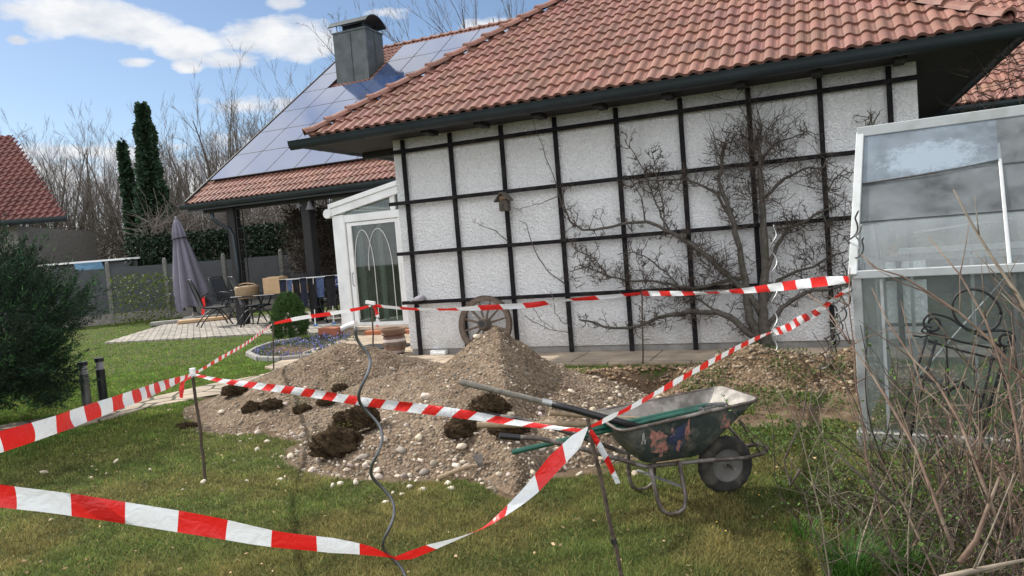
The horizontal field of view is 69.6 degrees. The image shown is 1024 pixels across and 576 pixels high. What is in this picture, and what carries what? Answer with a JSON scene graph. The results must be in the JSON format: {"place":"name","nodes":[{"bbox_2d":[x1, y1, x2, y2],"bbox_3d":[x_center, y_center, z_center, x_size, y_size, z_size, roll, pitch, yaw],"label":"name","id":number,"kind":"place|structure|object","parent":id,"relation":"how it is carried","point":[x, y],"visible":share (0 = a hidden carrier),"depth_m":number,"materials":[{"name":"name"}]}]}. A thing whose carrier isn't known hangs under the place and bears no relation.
{"place":"outdoors","nodes":[
{"label":"outdoors","id":0,"kind":"place"},
{"bbox_2d":[0,372,268,430],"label":"garden path","id":1,"kind":"structure","parent":0,"point":[209,390],"depth_m":9.27,"materials":[{"name":"stone"}]},
{"bbox_2d":[104,310,395,343],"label":"terrace","id":2,"kind":"structure","parent":0,"point":[208,329],"depth_m":19.20,"materials":[{"name":"stone"}]},
{"bbox_2d":[187,280,232,327],"bbox_3d":[-8.423,0.390,20.514,1.005,1.345,0.750,-7,4,-32],"label":"patio chair","id":3,"kind":"object","parent":2,"relation":"on","point":[197,296],"visible":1,"depth_m":20.36,"materials":[{"name":"metal"}]},
{"bbox_2d":[208,276,251,318],"bbox_3d":[-8.916,0.279,23.216,1.005,1.345,0.750,-3,3,20],"label":"patio chair","id":4,"kind":"object","parent":2,"relation":"on","point":[219,286],"visible":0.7,"depth_m":23.26,"materials":[{"name":"metal"}]},
{"bbox_2d":[235,210,253,323],"bbox_3d":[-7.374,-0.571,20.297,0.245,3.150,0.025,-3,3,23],"label":"post","id":5,"kind":"object","parent":2,"relation":"on","point":[246,258],"visible":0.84,"depth_m":20.27,"materials":[{"name":"wood"}]},
{"bbox_2d":[227,276,271,326],"bbox_3d":[-7.026,0.319,19.799,1.005,1.345,0.750,-7,4,-36],"label":"patio chair","id":6,"kind":"object","parent":2,"relation":"on","point":[234,283],"visible":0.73,"depth_m":19.67,"materials":[{"name":"metal"}]},
{"bbox_2d":[230,288,340,327],"bbox_3d":[-5.826,0.531,19.312,2.939,0.834,0.950,-4,3,18],"label":"patio table","id":7,"kind":"object","parent":2,"relation":"on","point":[260,309],"visible":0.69,"depth_m":19.24,"materials":[{"name":"metal"}]},
{"bbox_2d":[234,283,258,298],"bbox_3d":[-7.019,0.067,19.494,0.620,0.412,0.620,-5,3,0],"label":"wicker basket","id":8,"kind":"object","parent":7,"relation":"on","point":[248,290],"visible":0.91,"depth_m":19.26,"materials":[{"name":"wicker"}]},
{"bbox_2d":[262,276,287,294],"bbox_3d":[-6.144,-0.080,19.153,0.510,0.445,0.400,-4,3,18],"label":"cardboard box","id":9,"kind":"object","parent":7,"relation":"on","point":[271,285],"visible":0.8,"depth_m":18.97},
{"bbox_2d":[280,275,336,325],"bbox_3d":[-4.933,0.332,18.335,1.550,1.214,0.597,-6,3,-17],"label":"laundry rack","id":10,"kind":"object","parent":2,"relation":"on","point":[315,324],"visible":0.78,"depth_m":18.18,"materials":[{"name":"metal"}]},
{"bbox_2d":[325,275,335,305],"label":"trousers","id":11,"kind":"object","parent":10,"relation":"hanging from","point":[330,289],"visible":1,"depth_m":18.15,"materials":[{"name":"black fabric"}]},
{"bbox_2d":[0,0,565,254],"label":"sky","id":12,"kind":"structure","parent":0,"point":[109,55],"materials":[{"name":"blue"}]},
{"bbox_2d":[0,365,991,575],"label":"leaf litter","id":13,"kind":"object","parent":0,"point":[172,547],"visible":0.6,"depth_m":4.28,"materials":[{"name":"plant"}]},
{"bbox_2d":[0,289,1023,575],"bbox_3d":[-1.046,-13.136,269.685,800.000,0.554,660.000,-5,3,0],"label":"ground","id":14,"kind":"structure","parent":0,"point":[828,413],"depth_m":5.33,"materials":[{"name":"plant"}]},
{"bbox_2d":[0,108,71,228],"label":"bare tree","id":15,"kind":"object","parent":14,"relation":"on","point":[55,172],"visible":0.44,"depth_m":36.09,"materials":[{"name":"brown plant"}]},
{"bbox_2d":[0,135,97,263],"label":"neighbour house","id":16,"kind":"structure","parent":14,"relation":"on","point":[26,197],"depth_m":31.87,"materials":[{"name":"tile"}]},
{"bbox_2d":[10,104,103,229],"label":"bare tree","id":17,"kind":"object","parent":14,"relation":"on","point":[48,180],"visible":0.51,"depth_m":50.53,"materials":[{"name":"brown plant"}]},
{"bbox_2d":[0,211,116,414],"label":"juniper shrub","id":18,"kind":"object","parent":14,"relation":"on","point":[31,350],"visible":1,"depth_m":7.99,"materials":[{"name":"green plant"}]},
{"bbox_2d":[29,168,100,230],"bbox_3d":[-23.081,-2.336,37.691,3.779,7.673,4.006,-5,3,-15],"label":"bare tree","id":19,"kind":"object","parent":14,"relation":"on","point":[55,225],"visible":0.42,"depth_m":37.37,"materials":[{"name":"brown plant"}]},
{"bbox_2d":[41,162,113,259],"bbox_3d":[-22.108,-2.686,38.021,3.246,8.092,3.955,-5,3,-4],"label":"bare tree","id":20,"kind":"object","parent":14,"relation":"on","point":[86,199],"visible":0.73,"depth_m":38.00,"materials":[{"name":"brown plant"}]},
{"bbox_2d":[42,132,113,247],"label":"bare tree","id":21,"kind":"object","parent":14,"relation":"on","point":[78,162],"visible":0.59,"depth_m":43.44,"materials":[{"name":"brown plant"}]},
{"bbox_2d":[77,361,91,405],"bbox_3d":[-5.329,1.218,9.186,0.116,0.600,0.114,-5,3,0],"label":"bollard light","id":22,"kind":"object","parent":14,"relation":"on","point":[86,398],"visible":0.59,"depth_m":9.14,"materials":[{"name":"grey metal"}]},
{"bbox_2d":[54,105,116,248],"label":"bare tree","id":23,"kind":"object","parent":14,"relation":"on","point":[97,153],"visible":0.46,"depth_m":55.54,"materials":[{"name":"brown plant"}]},
{"bbox_2d":[55,160,121,237],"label":"bare tree","id":24,"kind":"object","parent":14,"relation":"on","point":[69,218],"visible":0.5,"depth_m":42.06,"materials":[{"name":"brown plant"}]},
{"bbox_2d":[28,257,159,273],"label":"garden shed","id":25,"kind":"structure","parent":14,"relation":"on","point":[100,264],"depth_m":29.61,"materials":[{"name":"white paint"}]},
{"bbox_2d":[73,157,120,258],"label":"bare tree","id":26,"kind":"object","parent":14,"relation":"on","point":[102,245],"visible":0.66,"depth_m":40.84,"materials":[{"name":"brown plant"}]},
{"bbox_2d":[67,166,127,257],"bbox_3d":[-19.989,-2.463,37.021,3.695,7.501,3.917,-5,3,-5],"label":"bare tree","id":27,"kind":"object","parent":14,"relation":"on","point":[112,214],"visible":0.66,"depth_m":36.82,"materials":[{"name":"brown plant"}]},
{"bbox_2d":[94,357,107,400],"bbox_3d":[-5.396,1.206,9.669,0.116,0.580,0.114,-5,3,0],"label":"bollard light","id":28,"kind":"object","parent":14,"relation":"on","point":[101,386],"visible":0.85,"depth_m":9.63,"materials":[{"name":"metal"}]},
{"bbox_2d":[75,104,173,257],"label":"bare tree","id":29,"kind":"object","parent":14,"relation":"on","point":[87,153],"visible":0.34,"depth_m":43.07,"materials":[{"name":"brown plant"}]},
{"bbox_2d":[115,138,141,257],"bbox_3d":[-18.022,-2.951,35.316,1.357,8.473,1.390,-1,4,44],"label":"columnar cypress","id":30,"kind":"object","parent":14,"relation":"on","point":[126,178],"visible":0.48,"depth_m":35.00,"materials":[{"name":"green plant"}]},
{"bbox_2d":[106,271,184,326],"bbox_3d":[-12.369,0.338,24.850,2.101,1.820,1.419,-5,3,0],"label":"hedge","id":31,"kind":"object","parent":14,"relation":"on","point":[140,300],"visible":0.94,"depth_m":24.70,"materials":[{"name":"green plant"}]},
{"bbox_2d":[129,101,174,255],"bbox_3d":[-16.965,-3.770,34.764,2.430,10.054,2.234,-8,4,-43],"label":"columnar cypress","id":32,"kind":"object","parent":14,"relation":"on","point":[149,171],"visible":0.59,"depth_m":34.30,"materials":[{"name":"green plant"}]},
{"bbox_2d":[2,249,339,329],"bbox_3d":[-11.260,-0.062,26.897,13.694,2.320,1.086,-5,3,-16],"label":"panel fence","id":33,"kind":"object","parent":14,"relation":"on","point":[260,268],"visible":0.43,"depth_m":26.80,"materials":[{"name":"grey concrete"}]},
{"bbox_2d":[14,185,329,259],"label":"undergrowth","id":34,"kind":"object","parent":14,"relation":"on","point":[107,252],"visible":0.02,"depth_m":40.48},
{"bbox_2d":[171,216,212,318],"bbox_3d":[-10.983,-0.708,24.941,1.226,3.489,1.215,-5,3,0],"label":"closed parasol","id":35,"kind":"object","parent":14,"relation":"on","point":[186,266],"visible":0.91,"depth_m":24.70,"materials":[{"name":"fabric"}]},
{"bbox_2d":[189,368,206,479],"bbox_3d":[-2.399,1.090,5.640,0.046,0.956,0.088,-6,4,-28],"label":"tape rod","id":36,"kind":"object","parent":14,"relation":"on","point":[192,371],"visible":0.88,"depth_m":5.63,"materials":[{"name":"white paint"}]},
{"bbox_2d":[0,374,190,452],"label":"barrier tape","id":37,"kind":"object","parent":36,"relation":"attached to","point":[17,436],"visible":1,"depth_m":2.96,"materials":[{"name":"plastic"}]},
{"bbox_2d":[194,374,581,431],"bbox_3d":[-1.052,0.652,4.429,3.631,0.084,0.028,-2,4,41],"label":"barrier tape","id":38,"kind":"object","parent":36,"relation":"attached to","point":[410,407],"visible":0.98,"depth_m":4.08,"materials":[{"name":"plastic"}]},
{"bbox_2d":[170,59,246,223],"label":"bare tree","id":39,"kind":"object","parent":14,"relation":"on","point":[212,163],"visible":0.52,"depth_m":42.96,"materials":[{"name":"brown plant"}]},
{"bbox_2d":[110,184,331,260],"bbox_3d":[-9.260,-2.398,33.393,17.358,5.686,6.978,-5,3,0],"label":"bare thicket","id":40,"kind":"object","parent":14,"relation":"on","point":[211,223],"visible":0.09,"depth_m":32.62,"materials":[{"name":"plant"}]},
{"bbox_2d":[120,220,333,265],"bbox_3d":[-9.565,-0.964,29.957,12.164,3.612,2.045,-5,3,0],"label":"yew hedge","id":41,"kind":"object","parent":14,"relation":"on","point":[221,236],"visible":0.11,"depth_m":29.39,"materials":[{"name":"green plant"}]},
{"bbox_2d":[191,37,290,255],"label":"bare tree","id":42,"kind":"object","parent":14,"relation":"on","point":[232,108],"visible":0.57,"depth_m":41.55,"materials":[{"name":"brown plant"}]},
{"bbox_2d":[268,290,309,339],"bbox_3d":[-4.737,0.597,15.602,0.866,1.131,0.868,-5,3,0],"label":"round thuja","id":43,"kind":"object","parent":14,"relation":"on","point":[291,301],"visible":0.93,"depth_m":15.40,"materials":[{"name":"green plant"}]},
{"bbox_2d":[253,332,354,356],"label":"violet flowers","id":44,"kind":"object","parent":14,"relation":"on","point":[316,338],"visible":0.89,"depth_m":14.11,"materials":[{"name":"purple plant"}]},
{"bbox_2d":[39,334,661,519],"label":"cobble stones","id":45,"kind":"object","parent":14,"relation":"on","point":[401,449],"visible":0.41,"depth_m":5.66,"materials":[{"name":"stone"}]},
{"bbox_2d":[323,180,408,334],"bbox_3d":[-1.637,-0.904,16.366,3.580,3.440,3.700,-3,3,23],"label":"conservatory","id":46,"kind":"object","parent":14,"relation":"on","point":[368,247],"visible":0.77,"depth_m":15.54,"materials":[{"name":"white plastic"}]},
{"bbox_2d":[346,218,405,325],"bbox_3d":[-2.819,-0.310,15.247,1.248,2.170,0.150,-3,3,23],"label":"door","id":47,"kind":"structure","parent":46,"relation":"in","point":[352,249],"depth_m":15.38,"materials":[{"name":"white plastic"}]},
{"bbox_2d":[354,326,405,575],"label":"spiral stake","id":48,"kind":"object","parent":14,"relation":"on","point":[377,483],"visible":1,"depth_m":2.92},
{"bbox_2d":[0,485,394,557],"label":"barrier tape","id":49,"kind":"object","parent":48,"relation":"attached to","point":[54,502],"visible":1,"depth_m":2.58,"materials":[{"name":"plastic"}]},
{"bbox_2d":[191,326,651,495],"bbox_3d":[-1.004,1.088,7.941,4.002,1.421,6.632,-7,4,-42],"label":"gravel heap","id":50,"kind":"object","parent":14,"relation":"on","point":[511,486],"visible":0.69,"depth_m":6.69,"materials":[{"name":"gravel"}]},
{"bbox_2d":[307,425,363,457],"bbox_3d":[-1.404,1.201,5.876,0.425,0.226,0.374,-2,4,38],"label":"sod clod","id":51,"kind":"object","parent":50,"relation":"on","point":[337,442],"visible":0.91,"depth_m":5.78,"materials":[{"name":"soil"}]},
{"bbox_2d":[345,405,380,428],"bbox_3d":[-1.247,1.039,6.159,0.300,0.230,0.221,-5,3,0],"label":"sod clod","id":52,"kind":"object","parent":50,"relation":"on","point":[356,415],"visible":0.81,"depth_m":6.09,"materials":[{"name":"soil"}]},
{"bbox_2d":[50,325,791,517],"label":"gravel stones","id":53,"kind":"object","parent":50,"relation":"on","point":[452,451],"visible":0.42,"depth_m":6.49,"materials":[{"name":"gravel"}]},
{"bbox_2d":[437,454,483,480],"bbox_3d":[-0.367,1.268,5.212,0.348,0.131,0.035,-6,3,-22],"label":"hatchet","id":54,"kind":"object","parent":50,"relation":"on","point":[478,458],"visible":1,"depth_m":5.22,"materials":[{"name":"brown wood"}]},
{"bbox_2d":[443,417,479,437],"bbox_3d":[-0.369,1.064,5.762,0.362,0.155,0.259,-5,3,0],"label":"sod clod","id":55,"kind":"object","parent":50,"relation":"on","point":[457,428],"visible":0.78,"depth_m":5.68,"materials":[{"name":"soil"}]},
{"bbox_2d":[467,392,513,413],"bbox_3d":[-0.186,0.909,5.813,0.395,0.198,0.300,-5,3,0],"label":"sod clod","id":56,"kind":"object","parent":50,"relation":"on","point":[490,402],"visible":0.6,"depth_m":5.72,"materials":[{"name":"soil"}]},
{"bbox_2d":[487,414,530,435],"bbox_3d":[-0.018,1.003,5.452,0.346,0.131,0.259,-5,3,0],"label":"sod clod","id":57,"kind":"object","parent":50,"relation":"on","point":[494,431],"visible":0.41,"depth_m":5.38,"materials":[{"name":"soil"}]},
{"bbox_2d":[354,0,503,42],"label":"bare tree","id":58,"kind":"object","parent":14,"relation":"on","point":[393,39],"visible":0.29,"depth_m":44.54,"materials":[{"name":"brown plant"}]},
{"bbox_2d":[400,0,532,32],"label":"bare tree","id":59,"kind":"object","parent":14,"relation":"on","point":[508,6],"visible":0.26,"depth_m":44.76,"materials":[{"name":"brown plant"}]},
{"bbox_2d":[5,392,964,575],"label":"clover","id":60,"kind":"object","parent":14,"relation":"on","point":[574,515],"visible":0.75,"depth_m":4.62,"materials":[{"name":"green plant"}]},
{"bbox_2d":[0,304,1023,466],"bbox_3d":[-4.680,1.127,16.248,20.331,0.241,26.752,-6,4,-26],"label":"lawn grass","id":61,"kind":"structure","parent":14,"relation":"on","point":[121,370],"depth_m":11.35,"materials":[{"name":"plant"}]},
{"bbox_2d":[178,0,1023,323],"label":"solar house","id":62,"kind":"structure","parent":14,"relation":"on","point":[264,166],"depth_m":20.49,"materials":[{"name":"red tile"}]},
{"bbox_2d":[268,199,338,311],"bbox_3d":[-5.246,-1.173,21.559,3.812,3.787,2.350,-5,3,0],"label":"climbing vine","id":63,"kind":"object","parent":62,"relation":"attached to","point":[326,256],"visible":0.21,"depth_m":21.29,"materials":[{"name":"plant"}]},
{"bbox_2d":[586,418,622,575],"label":"tape rod","id":64,"kind":"object","parent":14,"relation":"on","point":[613,539],"visible":1,"depth_m":3.21,"materials":[{"name":"brown metal"}]},
{"bbox_2d":[395,427,587,559],"bbox_3d":[-0.061,0.858,3.077,0.890,0.420,0.049,-6,3,-19],"label":"barrier tape","id":65,"kind":"object","parent":64,"relation":"attached to","point":[557,459],"visible":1,"depth_m":3.12,"materials":[{"name":"plastic"}]},
{"bbox_2d":[589,429,619,483],"bbox_3d":[0.404,0.736,3.212,0.128,0.248,0.023,-3,3,20],"label":"tape end","id":66,"kind":"object","parent":64,"relation":"hanging from","point":[601,449],"visible":1,"depth_m":3.21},
{"bbox_2d":[591,331,771,427],"bbox_3d":[1.490,0.540,5.493,0.106,0.298,5.052,-3,4,28],"label":"barrier tape","id":67,"kind":"object","parent":64,"relation":"attached to","point":[674,382],"visible":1,"depth_m":4.87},
{"bbox_2d":[482,386,768,515],"bbox_3d":[0.731,0.997,4.391,1.722,0.626,0.576,-5,3,-12],"label":"wheelbarrow","id":68,"kind":"object","parent":14,"relation":"on","point":[723,462],"visible":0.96,"depth_m":4.31,"materials":[{"name":"paint"}]},
{"bbox_2d":[477,421,602,427],"bbox_3d":[0.326,0.838,4.455,1.070,0.169,0.394,-5,3,0],"label":"pickaxe","id":69,"kind":"object","parent":68,"relation":"in","point":[553,423],"visible":0.32,"depth_m":4.41,"materials":[{"name":"brown wood"}]},
{"bbox_2d":[460,379,657,427],"bbox_3d":[0.340,0.699,4.333,1.275,0.406,0.202,-5,3,0],"label":"shovel","id":70,"kind":"object","parent":68,"relation":"in","point":[576,410],"visible":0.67,"depth_m":4.33,"materials":[{"name":"grey wood"}]},
{"bbox_2d":[511,402,727,454],"bbox_3d":[0.657,0.827,4.359,1.366,0.135,0.052,-5,3,-12],"label":"garden rake","id":71,"kind":"object","parent":68,"relation":"in","point":[599,432],"visible":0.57,"depth_m":4.38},
{"bbox_2d":[586,402,723,432],"bbox_3d":[0.848,0.777,4.433,0.975,0.063,0.085,-5,3,-16],"label":"cultivator","id":72,"kind":"object","parent":68,"relation":"in","point":[605,426],"visible":0.63,"depth_m":4.43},
{"bbox_2d":[570,363,700,397],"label":"soil crumbs","id":73,"kind":"object","parent":14,"relation":"on","point":[588,370],"visible":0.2,"depth_m":8.96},
{"bbox_2d":[641,292,643,363],"bbox_3d":[1.630,0.552,9.190,0.025,0.993,0.159,-2,4,33],"label":"tape rod","id":74,"kind":"object","parent":14,"relation":"on","point":[642,329],"visible":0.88,"depth_m":9.18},
{"bbox_2d":[374,292,640,310],"bbox_3d":[-0.275,0.226,10.285,4.340,0.167,0.086,-3,4,30],"label":"barrier tape","id":75,"kind":"object","parent":74,"relation":"attached to","point":[511,306],"visible":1,"depth_m":10.14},
{"bbox_2d":[642,276,848,295],"bbox_3d":[2.050,0.002,7.084,0.212,0.363,4.253,-5,3,-9],"label":"barrier tape","id":76,"kind":"object","parent":74,"relation":"attached to","point":[809,283],"visible":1,"depth_m":6.21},
{"bbox_2d":[287,0,1023,354],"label":"half timbered building","id":77,"kind":"structure","parent":14,"relation":"on","point":[567,62],"depth_m":10.03,"materials":[{"name":"paint"}]},
{"bbox_2d":[389,66,927,354],"bbox_3d":[1.497,-0.777,10.073,7.270,3.350,0.090,-3,3,23],"label":"timber lattice","id":78,"kind":"object","parent":77,"relation":"attached to","point":[889,80],"visible":0.73,"depth_m":10.07,"materials":[{"name":"brown wood"}]},
{"bbox_2d":[641,345,946,393],"bbox_3d":[2.666,1.053,7.797,3.658,0.933,2.032,-3,3,21],"label":"soil heap","id":79,"kind":"object","parent":14,"relation":"on","point":[778,379],"visible":0.41,"depth_m":7.24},
{"bbox_2d":[770,225,777,350],"bbox_3d":[2.747,0.039,7.713,0.125,1.395,0.071,-6,3,-17],"label":"spiral stake","id":80,"kind":"object","parent":79,"relation":"on","point":[773,282],"visible":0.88,"depth_m":7.70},
{"bbox_2d":[772,287,850,335],"bbox_3d":[2.517,0.245,6.335,0.039,0.696,2.741,-4,3,9],"label":"barrier tape","id":81,"kind":"object","parent":80,"relation":"attached to","point":[796,322],"visible":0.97,"depth_m":6.39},
{"bbox_2d":[618,343,959,397],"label":"soil stones","id":82,"kind":"object","parent":79,"relation":"on","point":[822,381],"visible":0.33,"depth_m":7.35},
{"bbox_2d":[817,210,858,376],"bbox_3d":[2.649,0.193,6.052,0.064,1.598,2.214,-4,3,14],"label":"spiral stake","id":83,"kind":"object","parent":79,"relation":"on","point":[843,265],"visible":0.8,"depth_m":5.84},
{"bbox_2d":[759,510,839,545],"bbox_3d":[1.450,1.219,3.773,0.437,0.124,0.398,-5,3,0],"label":"leaf tuft","id":84,"kind":"object","parent":14,"relation":"on","point":[797,528],"visible":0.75,"depth_m":3.79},
{"bbox_2d":[784,516,917,575],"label":"leaf tuft","id":85,"kind":"object","parent":14,"relation":"on","point":[841,566],"visible":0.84,"depth_m":3.31,"materials":[{"name":"plant"}]},
{"bbox_2d":[680,351,1023,551],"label":"weeds","id":86,"kind":"object","parent":14,"relation":"on","point":[768,427],"visible":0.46,"depth_m":5.34,"materials":[{"name":"green plant"}]},
{"bbox_2d":[722,316,1023,575],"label":"currant shrub","id":87,"kind":"object","parent":14,"relation":"on","point":[949,468],"visible":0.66,"depth_m":3.69,"materials":[{"name":"brown plant"}]},
{"bbox_2d":[737,354,1023,575],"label":"bramble shrub","id":88,"kind":"object","parent":14,"relation":"on","point":[909,512],"visible":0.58,"depth_m":3.29,"materials":[{"name":"plant"}]},
{"bbox_2d":[771,391,1023,573],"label":"currant shrub","id":89,"kind":"object","parent":14,"relation":"on","point":[895,497],"visible":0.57,"depth_m":3.49,"materials":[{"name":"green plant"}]},
{"bbox_2d":[792,383,895,505],"bbox_3d":[1.533,0.712,3.458,0.221,0.437,0.620,-5,3,0],"label":"cane","id":90,"kind":"object","parent":89,"relation":"on","point":[860,475],"visible":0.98,"depth_m":3.39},
{"bbox_2d":[777,407,1023,575],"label":"bramble shrub","id":91,"kind":"object","parent":14,"relation":"on","point":[1005,542],"visible":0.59,"depth_m":3.09,"materials":[{"name":"brown plant"}]},
{"bbox_2d":[807,294,955,550],"bbox_3d":[1.581,0.506,3.191,0.075,0.927,0.916,-5,3,-9],"label":"cane","id":92,"kind":"object","parent":91,"relation":"attached to","point":[942,520],"visible":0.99,"depth_m":3.04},
{"bbox_2d":[957,457,1000,564],"bbox_3d":[1.702,0.805,2.678,0.207,0.381,0.025,-5,3,-13],"label":"pruned stump","id":93,"kind":"object","parent":91,"relation":"on","point":[965,554],"visible":0.95,"depth_m":2.68,"materials":[{"name":"wood"}]},
{"bbox_2d":[939,474,1023,575],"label":"dead branch","id":94,"kind":"object","parent":91,"relation":"on","point":[975,569],"visible":1,"depth_m":2.20,"materials":[{"name":"wood"}]},
{"bbox_2d":[842,521,966,575],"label":"leaf tuft","id":95,"kind":"object","parent":14,"relation":"on","point":[910,565],"visible":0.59,"depth_m":3.32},
{"bbox_2d":[815,256,1023,575],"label":"bramble shrub","id":96,"kind":"object","parent":14,"relation":"on","point":[1006,482],"visible":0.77,"depth_m":3.34,"materials":[{"name":"plant"}]},
{"bbox_2d":[871,287,999,524],"bbox_3d":[1.715,0.425,2.988,0.102,0.832,0.711,-5,3,-8],"label":"cane","id":97,"kind":"object","parent":96,"relation":"on","point":[981,479],"visible":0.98,"depth_m":2.83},
{"bbox_2d":[860,254,1023,378],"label":"cane","id":98,"kind":"object","parent":96,"relation":"on","point":[1014,367],"visible":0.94,"depth_m":3.03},
{"bbox_2d":[928,222,1023,486],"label":"cane","id":99,"kind":"object","parent":96,"relation":"on","point":[1019,450],"visible":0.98,"depth_m":2.84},
{"bbox_2d":[953,190,1023,314],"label":"cane","id":100,"kind":"object","parent":96,"relation":"on","point":[1011,286],"visible":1,"depth_m":2.84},
{"bbox_2d":[842,284,1023,530],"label":"currant shrub","id":101,"kind":"object","parent":14,"relation":"on","point":[972,424],"visible":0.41,"depth_m":3.75,"materials":[{"name":"brown plant"}]},
{"bbox_2d":[848,105,1023,459],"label":"greenhouse","id":102,"kind":"object","parent":14,"relation":"on","point":[910,176],"visible":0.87,"depth_m":5.37,"materials":[{"name":"glass"}]},
{"bbox_2d":[899,288,1015,456],"bbox_3d":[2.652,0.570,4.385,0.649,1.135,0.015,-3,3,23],"label":"garden chair","id":103,"kind":"object","parent":14,"relation":"on","point":[960,324],"visible":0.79,"depth_m":4.35,"materials":[{"name":"metal"}]},
{"bbox_2d":[927,41,1023,334],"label":"bare bush","id":104,"kind":"object","parent":14,"relation":"on","point":[978,96],"visible":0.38,"depth_m":8.53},
{"bbox_2d":[265,334,1007,369],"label":"apron paving","id":105,"kind":"structure","parent":0,"point":[604,358],"depth_m":9.60,"materials":[{"name":"concrete"}]},
{"bbox_2d":[365,300,375,346],"bbox_3d":[-2.151,0.703,11.397,0.169,1.036,0.112,-5,3,0],"label":"tape rod","id":106,"kind":"object","parent":105,"relation":"on","point":[371,303],"visible":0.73,"depth_m":11.38,"materials":[{"name":"white paint"}]},
{"bbox_2d":[274,305,370,324],"bbox_3d":[-2.906,0.408,11.354,1.493,0.174,0.080,-5,3,-7],"label":"barrier tape","id":107,"kind":"object","parent":106,"relation":"attached to","point":[321,314],"visible":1,"depth_m":11.37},
{"bbox_2d":[379,326,406,353],"bbox_3d":[-1.897,0.850,11.868,0.440,0.420,0.445,-5,3,0],"label":"flower pot","id":108,"kind":"object","parent":105,"relation":"on","point":[394,339],"visible":0.91,"depth_m":11.72,"materials":[{"name":"ceramic"}]},
{"bbox_2d":[459,295,511,344],"bbox_3d":[-0.400,0.535,10.789,0.848,0.848,0.208,-3,3,23],"label":"wagon wheel","id":109,"kind":"object","parent":105,"relation":"on","point":[484,324],"visible":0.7,"depth_m":10.79,"materials":[{"name":"brown wood"}]},
{"bbox_2d":[473,87,882,347],"bbox_3d":[1.894,-0.854,9.683,5.453,3.439,0.733,-3,4,27],"label":"espalier tree","id":110,"kind":"object","parent":105,"relation":"on","point":[761,327],"visible":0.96,"depth_m":9.34,"materials":[{"name":"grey plant"}]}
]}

